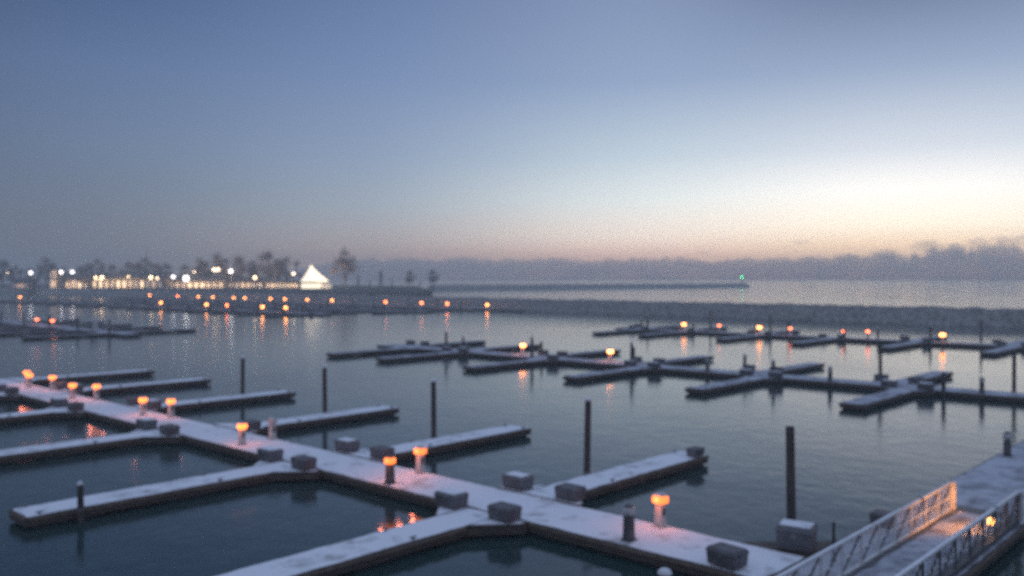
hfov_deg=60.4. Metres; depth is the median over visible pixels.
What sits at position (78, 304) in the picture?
finger pier
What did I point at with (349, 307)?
finger pier
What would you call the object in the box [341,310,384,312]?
finger pier
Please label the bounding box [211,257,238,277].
bare tree
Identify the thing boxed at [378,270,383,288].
conifer tree
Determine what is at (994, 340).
dock box
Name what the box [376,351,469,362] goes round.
finger pier
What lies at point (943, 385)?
mooring pile
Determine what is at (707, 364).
power pedestal
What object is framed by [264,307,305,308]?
finger pier
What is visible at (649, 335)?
finger pier
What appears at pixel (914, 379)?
dock box
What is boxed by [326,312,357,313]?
finger pier
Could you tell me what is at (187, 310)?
finger pier
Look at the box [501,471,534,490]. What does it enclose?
dock box
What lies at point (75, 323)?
finger pier
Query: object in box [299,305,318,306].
finger pier
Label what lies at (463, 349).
dock box
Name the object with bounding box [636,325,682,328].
finger pier
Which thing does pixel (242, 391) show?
mooring pile
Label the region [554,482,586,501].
dock box
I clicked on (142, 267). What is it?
bare tree
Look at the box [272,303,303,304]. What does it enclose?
finger pier
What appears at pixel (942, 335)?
power pedestal
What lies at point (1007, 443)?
power pedestal
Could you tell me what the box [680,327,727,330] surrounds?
finger pier
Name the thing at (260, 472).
finger pier
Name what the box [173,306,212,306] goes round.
finger pier
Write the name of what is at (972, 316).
breakwater
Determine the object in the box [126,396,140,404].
dock box
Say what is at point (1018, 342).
finger pier
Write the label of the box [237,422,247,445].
power pedestal
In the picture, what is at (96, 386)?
power pedestal
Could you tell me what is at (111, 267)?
bare tree
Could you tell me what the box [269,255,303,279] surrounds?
bare tree
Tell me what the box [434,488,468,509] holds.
dock box
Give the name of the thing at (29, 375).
power pedestal
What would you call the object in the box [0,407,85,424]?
finger pier
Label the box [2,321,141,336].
floating dock
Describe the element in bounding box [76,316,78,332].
mooring pile
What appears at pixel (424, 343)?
dock box
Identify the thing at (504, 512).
dock box
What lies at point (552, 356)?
dock box
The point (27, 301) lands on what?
finger pier
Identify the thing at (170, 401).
power pedestal
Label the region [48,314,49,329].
mooring pile
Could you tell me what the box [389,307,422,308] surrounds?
finger pier
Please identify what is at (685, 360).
finger pier
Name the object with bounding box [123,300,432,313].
floating dock
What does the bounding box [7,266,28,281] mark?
bare tree
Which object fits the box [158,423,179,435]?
dock box
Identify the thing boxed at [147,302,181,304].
finger pier
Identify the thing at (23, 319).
mooring pile
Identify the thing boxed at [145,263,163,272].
bare tree
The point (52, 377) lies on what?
power pedestal
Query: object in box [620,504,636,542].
power pedestal
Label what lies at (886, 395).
finger pier
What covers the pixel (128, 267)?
bare tree
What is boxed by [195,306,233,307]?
finger pier
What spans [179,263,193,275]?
bare tree
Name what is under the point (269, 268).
bare tree
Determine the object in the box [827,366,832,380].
power pedestal
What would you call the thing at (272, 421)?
power pedestal
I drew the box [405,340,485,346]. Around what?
finger pier
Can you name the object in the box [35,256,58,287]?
bare tree
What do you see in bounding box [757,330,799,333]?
finger pier
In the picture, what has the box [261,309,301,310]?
finger pier
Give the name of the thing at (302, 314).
finger pier
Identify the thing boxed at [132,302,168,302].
finger pier
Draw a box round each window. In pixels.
[50,280,55,287]
[70,280,75,287]
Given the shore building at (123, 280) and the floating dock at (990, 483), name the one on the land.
the shore building at (123, 280)
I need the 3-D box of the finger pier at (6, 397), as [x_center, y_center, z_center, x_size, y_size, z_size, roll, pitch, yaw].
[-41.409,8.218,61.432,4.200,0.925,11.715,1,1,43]
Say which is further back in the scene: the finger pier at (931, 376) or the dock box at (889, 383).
the finger pier at (931, 376)
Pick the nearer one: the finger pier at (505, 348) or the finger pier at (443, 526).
the finger pier at (443, 526)
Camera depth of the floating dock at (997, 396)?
78.63 m
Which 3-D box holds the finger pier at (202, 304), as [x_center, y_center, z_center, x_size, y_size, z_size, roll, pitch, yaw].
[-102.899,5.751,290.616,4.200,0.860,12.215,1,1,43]
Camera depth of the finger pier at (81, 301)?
328.52 m
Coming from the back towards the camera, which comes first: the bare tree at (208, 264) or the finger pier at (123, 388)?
the bare tree at (208, 264)
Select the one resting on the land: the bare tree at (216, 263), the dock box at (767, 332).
the bare tree at (216, 263)
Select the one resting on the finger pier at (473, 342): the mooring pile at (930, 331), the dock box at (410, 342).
the dock box at (410, 342)
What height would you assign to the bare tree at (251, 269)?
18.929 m
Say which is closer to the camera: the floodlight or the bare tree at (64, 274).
the floodlight
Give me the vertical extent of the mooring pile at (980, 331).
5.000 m
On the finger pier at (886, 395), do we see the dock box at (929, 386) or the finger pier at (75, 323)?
the dock box at (929, 386)
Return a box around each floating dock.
[0,379,806,575]
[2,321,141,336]
[23,300,331,315]
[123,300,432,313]
[128,297,523,311]
[377,344,1023,403]
[615,327,1020,348]
[740,440,1023,575]
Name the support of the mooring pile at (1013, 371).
in the water
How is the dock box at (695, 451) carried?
on the finger pier at (619, 478)
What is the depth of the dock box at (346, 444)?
43.18 m
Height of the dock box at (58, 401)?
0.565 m
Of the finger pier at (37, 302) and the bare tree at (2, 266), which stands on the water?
the finger pier at (37, 302)
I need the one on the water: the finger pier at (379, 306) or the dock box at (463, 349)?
the finger pier at (379, 306)
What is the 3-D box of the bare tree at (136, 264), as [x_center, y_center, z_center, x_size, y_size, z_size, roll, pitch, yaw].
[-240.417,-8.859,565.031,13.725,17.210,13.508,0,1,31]
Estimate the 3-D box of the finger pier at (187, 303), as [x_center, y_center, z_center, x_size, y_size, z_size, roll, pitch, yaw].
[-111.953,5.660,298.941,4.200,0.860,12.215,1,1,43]
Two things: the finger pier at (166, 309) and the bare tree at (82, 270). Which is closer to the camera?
the finger pier at (166, 309)
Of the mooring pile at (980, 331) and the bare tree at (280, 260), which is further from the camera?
the bare tree at (280, 260)
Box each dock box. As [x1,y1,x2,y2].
[0,383,6,391]
[3,386,18,394]
[50,397,67,406]
[55,381,68,388]
[66,401,83,411]
[67,383,83,391]
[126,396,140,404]
[136,417,157,429]
[146,399,161,408]
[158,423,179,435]
[240,419,261,430]
[256,446,283,461]
[290,455,317,470]
[334,437,359,452]
[369,445,394,459]
[406,340,414,344]
[420,341,428,345]
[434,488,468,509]
[442,346,451,350]
[457,347,468,352]
[460,344,469,347]
[487,501,522,522]
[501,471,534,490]
[538,350,548,354]
[546,354,558,359]
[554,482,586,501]
[557,351,567,355]
[624,360,637,365]
[633,356,642,361]
[647,361,660,367]
[653,358,665,363]
[686,446,704,456]
[705,542,749,569]
[739,368,754,375]
[742,364,755,369]
[764,331,771,334]
[767,371,783,377]
[770,366,783,370]
[775,519,817,552]
[869,509,897,526]
[873,374,888,380]
[881,379,897,387]
[901,337,909,340]
[908,376,923,383]
[917,382,934,390]
[922,338,930,341]
[992,339,1001,342]
[997,341,1006,345]
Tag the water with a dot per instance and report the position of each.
(854, 469)
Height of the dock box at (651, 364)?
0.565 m
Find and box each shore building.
[11,278,38,288]
[64,274,95,287]
[93,273,172,287]
[172,276,229,287]
[228,277,267,287]
[264,280,301,287]
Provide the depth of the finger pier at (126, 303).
303.86 m
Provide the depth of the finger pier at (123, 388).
70.60 m
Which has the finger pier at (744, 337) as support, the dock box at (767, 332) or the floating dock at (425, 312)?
the dock box at (767, 332)
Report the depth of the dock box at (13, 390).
64.25 m
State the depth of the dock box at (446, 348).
102.81 m
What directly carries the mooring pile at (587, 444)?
in the water
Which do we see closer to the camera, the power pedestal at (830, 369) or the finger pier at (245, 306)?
the power pedestal at (830, 369)
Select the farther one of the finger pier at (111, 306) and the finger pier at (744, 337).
the finger pier at (111, 306)
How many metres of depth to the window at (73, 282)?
499.98 m
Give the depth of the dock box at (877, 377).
72.97 m
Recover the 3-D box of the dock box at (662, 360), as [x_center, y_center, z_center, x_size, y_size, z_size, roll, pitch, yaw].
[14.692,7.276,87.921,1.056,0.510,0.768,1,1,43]
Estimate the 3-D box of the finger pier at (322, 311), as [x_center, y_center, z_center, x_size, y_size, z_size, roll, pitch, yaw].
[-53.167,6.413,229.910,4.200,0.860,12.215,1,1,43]
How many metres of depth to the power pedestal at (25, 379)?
70.53 m
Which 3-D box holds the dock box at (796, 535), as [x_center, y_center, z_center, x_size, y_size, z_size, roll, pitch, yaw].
[8.993,7.813,27.817,1.158,0.789,0.909,0,1,31]
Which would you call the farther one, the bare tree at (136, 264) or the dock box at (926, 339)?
the bare tree at (136, 264)
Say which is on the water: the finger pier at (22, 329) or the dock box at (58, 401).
the finger pier at (22, 329)
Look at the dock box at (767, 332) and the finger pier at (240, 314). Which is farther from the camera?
the finger pier at (240, 314)
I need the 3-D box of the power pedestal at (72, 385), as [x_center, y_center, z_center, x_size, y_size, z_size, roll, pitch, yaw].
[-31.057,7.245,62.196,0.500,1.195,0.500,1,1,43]
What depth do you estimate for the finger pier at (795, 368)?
84.94 m
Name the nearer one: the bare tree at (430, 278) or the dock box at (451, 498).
the dock box at (451, 498)
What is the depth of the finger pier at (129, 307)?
266.77 m
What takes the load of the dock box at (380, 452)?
on the finger pier at (435, 446)
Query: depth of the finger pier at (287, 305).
287.38 m
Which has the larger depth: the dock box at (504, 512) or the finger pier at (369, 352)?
the finger pier at (369, 352)
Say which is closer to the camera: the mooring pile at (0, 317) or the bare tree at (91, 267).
the mooring pile at (0, 317)
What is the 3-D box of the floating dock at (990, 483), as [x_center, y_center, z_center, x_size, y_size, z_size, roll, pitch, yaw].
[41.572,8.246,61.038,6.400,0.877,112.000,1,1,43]
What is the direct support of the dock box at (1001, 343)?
on the finger pier at (999, 350)
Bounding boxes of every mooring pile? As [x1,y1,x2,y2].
[0,310,1,324]
[23,312,24,327]
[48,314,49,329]
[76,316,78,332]
[77,481,84,522]
[108,318,109,336]
[240,356,244,394]
[322,365,326,412]
[431,379,436,438]
[445,331,446,345]
[530,336,532,357]
[583,397,590,474]
[630,342,632,359]
[657,567,671,575]
[743,353,745,364]
[769,315,770,330]
[772,359,774,370]
[786,426,795,519]
[878,345,881,374]
[929,325,931,345]
[941,370,945,397]
[980,320,981,342]
[1012,351,1015,391]
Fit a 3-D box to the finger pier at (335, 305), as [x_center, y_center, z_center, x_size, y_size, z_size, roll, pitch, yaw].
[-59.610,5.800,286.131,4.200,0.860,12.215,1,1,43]
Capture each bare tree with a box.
[0,259,14,288]
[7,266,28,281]
[24,267,42,280]
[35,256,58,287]
[61,266,68,287]
[69,266,86,273]
[84,258,106,273]
[107,263,119,272]
[117,260,136,272]
[131,262,146,272]
[133,257,158,272]
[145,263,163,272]
[156,262,174,274]
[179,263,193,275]
[190,257,207,275]
[197,252,229,275]
[197,260,215,275]
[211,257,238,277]
[224,255,248,277]
[237,260,258,276]
[247,258,260,276]
[254,250,283,279]
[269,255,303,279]
[269,257,289,279]
[330,247,360,287]
[404,270,416,287]
[427,270,439,287]
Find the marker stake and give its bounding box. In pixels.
[830,522,835,561]
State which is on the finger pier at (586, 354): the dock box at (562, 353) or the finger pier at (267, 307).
the dock box at (562, 353)
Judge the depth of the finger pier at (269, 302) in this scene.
311.04 m
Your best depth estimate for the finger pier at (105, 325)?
162.05 m
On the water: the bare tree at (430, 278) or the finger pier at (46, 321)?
the finger pier at (46, 321)
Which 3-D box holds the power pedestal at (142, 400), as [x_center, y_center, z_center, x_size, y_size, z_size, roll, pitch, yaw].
[-22.961,7.326,54.752,0.500,1.195,0.500,1,1,43]
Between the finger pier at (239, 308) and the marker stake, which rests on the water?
the finger pier at (239, 308)
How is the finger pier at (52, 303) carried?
on the water
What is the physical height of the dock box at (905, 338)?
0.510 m
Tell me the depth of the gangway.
27.05 m
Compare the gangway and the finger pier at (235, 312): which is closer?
the gangway
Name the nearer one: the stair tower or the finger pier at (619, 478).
the finger pier at (619, 478)
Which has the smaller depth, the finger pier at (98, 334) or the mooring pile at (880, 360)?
the mooring pile at (880, 360)
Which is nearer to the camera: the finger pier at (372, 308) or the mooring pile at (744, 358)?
the mooring pile at (744, 358)
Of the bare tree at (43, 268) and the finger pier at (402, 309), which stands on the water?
the finger pier at (402, 309)
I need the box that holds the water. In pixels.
[0,279,1023,575]
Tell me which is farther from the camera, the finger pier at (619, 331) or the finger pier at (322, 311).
the finger pier at (322, 311)
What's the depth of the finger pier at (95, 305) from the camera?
282.51 m
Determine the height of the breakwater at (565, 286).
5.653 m
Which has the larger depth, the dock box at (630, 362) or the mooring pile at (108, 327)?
the mooring pile at (108, 327)
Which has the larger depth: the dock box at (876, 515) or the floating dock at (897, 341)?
the floating dock at (897, 341)
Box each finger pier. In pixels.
[0,324,26,327]
[0,327,52,331]
[0,329,80,335]
[0,391,20,400]
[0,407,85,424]
[0,429,182,463]
[5,368,154,384]
[8,301,46,302]
[8,460,320,527]
[12,319,79,322]
[20,302,59,303]
[21,332,112,339]
[33,302,72,303]
[33,321,104,325]
[46,303,86,304]
[55,377,210,395]
[60,304,101,305]
[63,301,98,301]
[65,323,132,327]
[75,304,116,306]
[86,326,162,330]
[91,305,133,307]
[107,303,142,303]
[108,306,151,308]
[118,328,196,333]
[124,389,295,413]
[126,307,170,309]
[127,298,156,299]
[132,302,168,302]
[145,308,190,310]
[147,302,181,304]
[165,309,211,311]
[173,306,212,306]
[176,303,201,304]
[187,304,220,305]
[187,310,234,312]
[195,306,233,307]
[200,304,239,306]
[211,311,259,313]
[213,404,398,435]
[216,506,526,575]
[217,307,254,308]
[220,303,255,303]
[220,305,260,306]
[236,312,285,315]
[239,308,278,309]
[241,306,282,307]
[256,302,284,303]
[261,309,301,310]
[263,313,314,316]
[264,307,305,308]
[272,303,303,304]
[276,304,296,305]
[286,310,329,312]
[288,308,330,309]
[297,303,325,304]
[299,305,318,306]
[314,309,356,310]
[319,304,347,305]
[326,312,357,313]
[326,347,417,357]
[329,307,366,308]
[332,424,530,462]
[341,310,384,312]
[342,305,370,306]
[353,308,392,309]
[365,306,395,307]
[371,311,415,314]
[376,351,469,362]
[386,309,420,310]
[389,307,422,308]
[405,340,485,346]
[416,307,450,309]
[423,310,450,311]
[446,308,480,310]
[463,358,560,371]
[469,344,539,351]
[498,450,708,506]
[538,349,620,357]
[563,366,662,381]
[592,328,650,334]
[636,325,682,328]
[637,330,695,337]
[637,355,713,364]
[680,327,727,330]
[685,375,785,394]
[715,334,773,341]
[754,362,824,373]
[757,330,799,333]
[790,337,847,345]
[839,386,937,410]
[872,371,953,384]
[877,341,933,350]
[899,336,946,340]
[979,345,1023,356]
[990,339,1023,344]
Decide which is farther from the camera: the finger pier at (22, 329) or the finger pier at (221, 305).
the finger pier at (221, 305)
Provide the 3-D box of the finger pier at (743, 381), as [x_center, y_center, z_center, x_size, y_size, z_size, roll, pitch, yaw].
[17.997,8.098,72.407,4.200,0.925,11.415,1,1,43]
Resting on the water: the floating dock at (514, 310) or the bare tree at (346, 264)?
the floating dock at (514, 310)
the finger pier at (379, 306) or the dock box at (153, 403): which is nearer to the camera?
the dock box at (153, 403)
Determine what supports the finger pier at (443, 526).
on the water
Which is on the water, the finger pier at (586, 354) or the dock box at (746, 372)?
the finger pier at (586, 354)
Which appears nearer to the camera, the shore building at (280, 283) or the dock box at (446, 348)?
the dock box at (446, 348)
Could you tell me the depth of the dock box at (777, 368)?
79.11 m
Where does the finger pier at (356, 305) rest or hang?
on the water
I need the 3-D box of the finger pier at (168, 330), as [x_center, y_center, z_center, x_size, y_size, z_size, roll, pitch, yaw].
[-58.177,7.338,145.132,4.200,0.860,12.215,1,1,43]
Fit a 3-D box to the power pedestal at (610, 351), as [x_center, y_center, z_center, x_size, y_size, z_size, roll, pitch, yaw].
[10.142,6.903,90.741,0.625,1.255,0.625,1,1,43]
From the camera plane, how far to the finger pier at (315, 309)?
250.00 m
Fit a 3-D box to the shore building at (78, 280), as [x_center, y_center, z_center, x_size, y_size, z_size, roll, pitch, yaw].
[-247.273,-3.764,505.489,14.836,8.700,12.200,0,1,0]
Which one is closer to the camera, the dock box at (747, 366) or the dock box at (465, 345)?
the dock box at (747, 366)
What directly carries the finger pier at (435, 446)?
on the water
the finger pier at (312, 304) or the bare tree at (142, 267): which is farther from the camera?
the bare tree at (142, 267)
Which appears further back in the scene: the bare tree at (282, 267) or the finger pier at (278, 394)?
the bare tree at (282, 267)
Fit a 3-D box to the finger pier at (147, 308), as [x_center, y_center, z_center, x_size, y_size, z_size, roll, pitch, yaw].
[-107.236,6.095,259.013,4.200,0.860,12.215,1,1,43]
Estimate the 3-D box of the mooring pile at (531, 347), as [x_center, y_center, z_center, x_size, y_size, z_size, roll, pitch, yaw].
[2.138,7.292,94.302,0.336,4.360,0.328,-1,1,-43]
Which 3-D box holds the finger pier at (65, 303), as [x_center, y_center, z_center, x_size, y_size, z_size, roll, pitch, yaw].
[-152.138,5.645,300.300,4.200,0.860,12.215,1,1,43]
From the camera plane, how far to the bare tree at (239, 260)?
533.66 m
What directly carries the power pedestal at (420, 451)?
on the floating dock at (681, 551)
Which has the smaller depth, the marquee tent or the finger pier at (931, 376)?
the finger pier at (931, 376)
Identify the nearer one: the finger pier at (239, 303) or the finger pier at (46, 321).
the finger pier at (46, 321)
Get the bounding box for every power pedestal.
[23,370,29,384]
[26,372,32,387]
[49,374,55,389]
[69,382,76,398]
[93,383,100,399]
[138,396,147,415]
[166,397,175,416]
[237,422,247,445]
[267,417,277,439]
[383,455,396,484]
[414,445,426,473]
[520,343,525,353]
[607,349,612,360]
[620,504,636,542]
[652,492,668,528]
[704,358,709,370]
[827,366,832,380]
[940,333,944,342]
[978,377,985,393]
[1002,431,1012,456]
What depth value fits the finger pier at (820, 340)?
120.88 m
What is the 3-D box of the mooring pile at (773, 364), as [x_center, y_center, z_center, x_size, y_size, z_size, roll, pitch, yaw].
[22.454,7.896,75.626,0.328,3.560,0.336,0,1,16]
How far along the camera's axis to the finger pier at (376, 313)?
223.23 m
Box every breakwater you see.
[0,287,1023,327]
[427,283,749,290]
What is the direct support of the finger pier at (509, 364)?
on the water
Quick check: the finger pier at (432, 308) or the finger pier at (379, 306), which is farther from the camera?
the finger pier at (379, 306)
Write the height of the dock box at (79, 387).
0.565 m
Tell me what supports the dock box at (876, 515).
on the floating dock at (990, 483)
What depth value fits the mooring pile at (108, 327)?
136.06 m
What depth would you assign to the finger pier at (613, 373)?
79.91 m
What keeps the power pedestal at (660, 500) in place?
on the floating dock at (681, 551)
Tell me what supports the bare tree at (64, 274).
on the land
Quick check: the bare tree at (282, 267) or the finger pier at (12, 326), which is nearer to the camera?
the finger pier at (12, 326)
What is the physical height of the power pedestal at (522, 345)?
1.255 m
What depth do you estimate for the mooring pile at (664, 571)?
21.83 m
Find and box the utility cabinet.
[90,319,97,329]
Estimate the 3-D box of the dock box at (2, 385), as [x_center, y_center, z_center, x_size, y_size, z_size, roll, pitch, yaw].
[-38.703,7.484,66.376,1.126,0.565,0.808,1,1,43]
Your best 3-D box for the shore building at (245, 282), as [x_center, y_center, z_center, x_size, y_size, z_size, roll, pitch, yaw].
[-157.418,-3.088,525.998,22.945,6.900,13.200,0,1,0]
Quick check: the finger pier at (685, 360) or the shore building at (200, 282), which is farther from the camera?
the shore building at (200, 282)
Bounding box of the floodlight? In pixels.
[183,276,188,287]
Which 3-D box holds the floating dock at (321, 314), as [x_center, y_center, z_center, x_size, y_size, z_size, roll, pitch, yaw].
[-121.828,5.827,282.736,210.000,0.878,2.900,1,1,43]
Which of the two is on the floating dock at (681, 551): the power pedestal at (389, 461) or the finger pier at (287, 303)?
the power pedestal at (389, 461)
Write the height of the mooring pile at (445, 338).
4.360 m
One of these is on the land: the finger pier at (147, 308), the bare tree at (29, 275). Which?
the bare tree at (29, 275)
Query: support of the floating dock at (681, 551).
on the water
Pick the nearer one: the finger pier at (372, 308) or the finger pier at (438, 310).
the finger pier at (438, 310)
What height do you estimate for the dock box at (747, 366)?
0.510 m
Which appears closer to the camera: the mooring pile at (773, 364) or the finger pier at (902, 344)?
the mooring pile at (773, 364)
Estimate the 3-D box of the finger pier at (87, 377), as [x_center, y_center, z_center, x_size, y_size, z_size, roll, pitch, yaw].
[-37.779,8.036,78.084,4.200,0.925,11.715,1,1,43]
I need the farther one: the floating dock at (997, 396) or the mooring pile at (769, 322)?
the mooring pile at (769, 322)
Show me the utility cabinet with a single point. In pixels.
(93, 324)
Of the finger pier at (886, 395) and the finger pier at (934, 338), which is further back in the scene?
the finger pier at (934, 338)
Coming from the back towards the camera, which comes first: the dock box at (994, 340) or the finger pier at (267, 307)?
the finger pier at (267, 307)
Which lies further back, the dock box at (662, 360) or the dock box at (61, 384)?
the dock box at (662, 360)
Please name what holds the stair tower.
on the land
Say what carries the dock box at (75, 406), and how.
on the finger pier at (50, 413)
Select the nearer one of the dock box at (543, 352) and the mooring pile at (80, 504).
the mooring pile at (80, 504)
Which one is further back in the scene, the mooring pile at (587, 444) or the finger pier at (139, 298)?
the finger pier at (139, 298)
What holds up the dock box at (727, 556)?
on the floating dock at (681, 551)
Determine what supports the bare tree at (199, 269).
on the land
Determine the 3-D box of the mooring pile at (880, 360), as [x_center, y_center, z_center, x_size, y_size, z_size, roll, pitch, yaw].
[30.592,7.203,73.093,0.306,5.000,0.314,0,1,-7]
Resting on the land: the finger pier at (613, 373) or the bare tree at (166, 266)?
the bare tree at (166, 266)
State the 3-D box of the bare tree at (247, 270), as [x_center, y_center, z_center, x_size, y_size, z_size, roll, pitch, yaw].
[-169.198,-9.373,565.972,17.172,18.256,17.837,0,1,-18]
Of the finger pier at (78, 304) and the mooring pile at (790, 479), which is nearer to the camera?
the mooring pile at (790, 479)
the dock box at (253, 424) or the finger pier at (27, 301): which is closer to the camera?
the dock box at (253, 424)
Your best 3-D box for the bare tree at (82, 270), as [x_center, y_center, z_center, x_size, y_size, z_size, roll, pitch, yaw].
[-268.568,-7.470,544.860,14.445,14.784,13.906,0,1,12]
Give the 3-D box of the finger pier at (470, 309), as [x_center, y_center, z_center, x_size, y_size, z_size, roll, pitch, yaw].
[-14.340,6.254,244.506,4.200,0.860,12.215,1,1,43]
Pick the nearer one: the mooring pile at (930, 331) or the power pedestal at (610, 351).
the power pedestal at (610, 351)
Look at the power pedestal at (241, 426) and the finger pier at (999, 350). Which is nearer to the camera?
the power pedestal at (241, 426)
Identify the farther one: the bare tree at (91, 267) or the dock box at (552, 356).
the bare tree at (91, 267)
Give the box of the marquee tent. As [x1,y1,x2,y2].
[300,265,331,287]
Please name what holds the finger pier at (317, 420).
on the water
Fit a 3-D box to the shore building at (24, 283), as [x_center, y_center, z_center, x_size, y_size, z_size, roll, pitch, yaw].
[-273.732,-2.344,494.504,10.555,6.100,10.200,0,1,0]
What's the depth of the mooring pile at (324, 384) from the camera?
56.07 m
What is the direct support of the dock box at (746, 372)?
on the finger pier at (743, 381)
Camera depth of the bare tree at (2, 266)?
499.41 m
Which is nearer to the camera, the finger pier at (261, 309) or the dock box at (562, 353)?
the dock box at (562, 353)
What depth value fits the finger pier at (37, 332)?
141.20 m
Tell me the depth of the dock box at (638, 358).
89.42 m
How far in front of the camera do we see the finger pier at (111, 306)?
274.88 m
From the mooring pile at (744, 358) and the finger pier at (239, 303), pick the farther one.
the finger pier at (239, 303)
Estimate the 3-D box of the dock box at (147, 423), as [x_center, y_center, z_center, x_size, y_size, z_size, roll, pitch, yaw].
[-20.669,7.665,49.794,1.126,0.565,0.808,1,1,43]
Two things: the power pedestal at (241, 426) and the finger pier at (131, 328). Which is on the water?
the finger pier at (131, 328)
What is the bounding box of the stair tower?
[49,269,61,287]
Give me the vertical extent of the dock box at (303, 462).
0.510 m
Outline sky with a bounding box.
[0,0,1023,278]
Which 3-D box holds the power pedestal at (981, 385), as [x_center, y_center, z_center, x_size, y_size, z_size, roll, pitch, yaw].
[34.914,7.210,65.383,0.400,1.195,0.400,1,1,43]
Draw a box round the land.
[0,284,431,296]
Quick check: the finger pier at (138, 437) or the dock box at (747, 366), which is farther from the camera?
the dock box at (747, 366)
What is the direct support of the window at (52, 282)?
in the stair tower
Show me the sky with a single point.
(454, 139)
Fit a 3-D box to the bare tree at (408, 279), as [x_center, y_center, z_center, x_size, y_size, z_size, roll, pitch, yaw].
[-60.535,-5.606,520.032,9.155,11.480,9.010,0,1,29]
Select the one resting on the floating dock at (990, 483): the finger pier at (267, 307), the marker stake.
the marker stake
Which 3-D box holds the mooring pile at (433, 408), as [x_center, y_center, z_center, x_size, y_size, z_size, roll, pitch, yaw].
[-4.219,7.433,47.428,0.325,5.100,0.317,-1,1,-20]
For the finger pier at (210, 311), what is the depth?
233.74 m
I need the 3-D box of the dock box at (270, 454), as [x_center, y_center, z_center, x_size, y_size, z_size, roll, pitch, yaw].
[-11.320,7.758,41.198,1.126,0.565,0.808,1,1,43]
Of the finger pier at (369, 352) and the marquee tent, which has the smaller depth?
the finger pier at (369, 352)
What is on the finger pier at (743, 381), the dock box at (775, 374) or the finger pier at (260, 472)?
the dock box at (775, 374)
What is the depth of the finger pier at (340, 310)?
241.57 m
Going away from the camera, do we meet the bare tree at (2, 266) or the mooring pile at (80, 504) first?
the mooring pile at (80, 504)
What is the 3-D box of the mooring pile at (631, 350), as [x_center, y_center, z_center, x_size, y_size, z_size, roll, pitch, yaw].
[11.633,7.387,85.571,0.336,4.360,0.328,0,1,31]
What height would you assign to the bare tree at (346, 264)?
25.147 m
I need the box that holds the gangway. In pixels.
[776,481,1023,575]

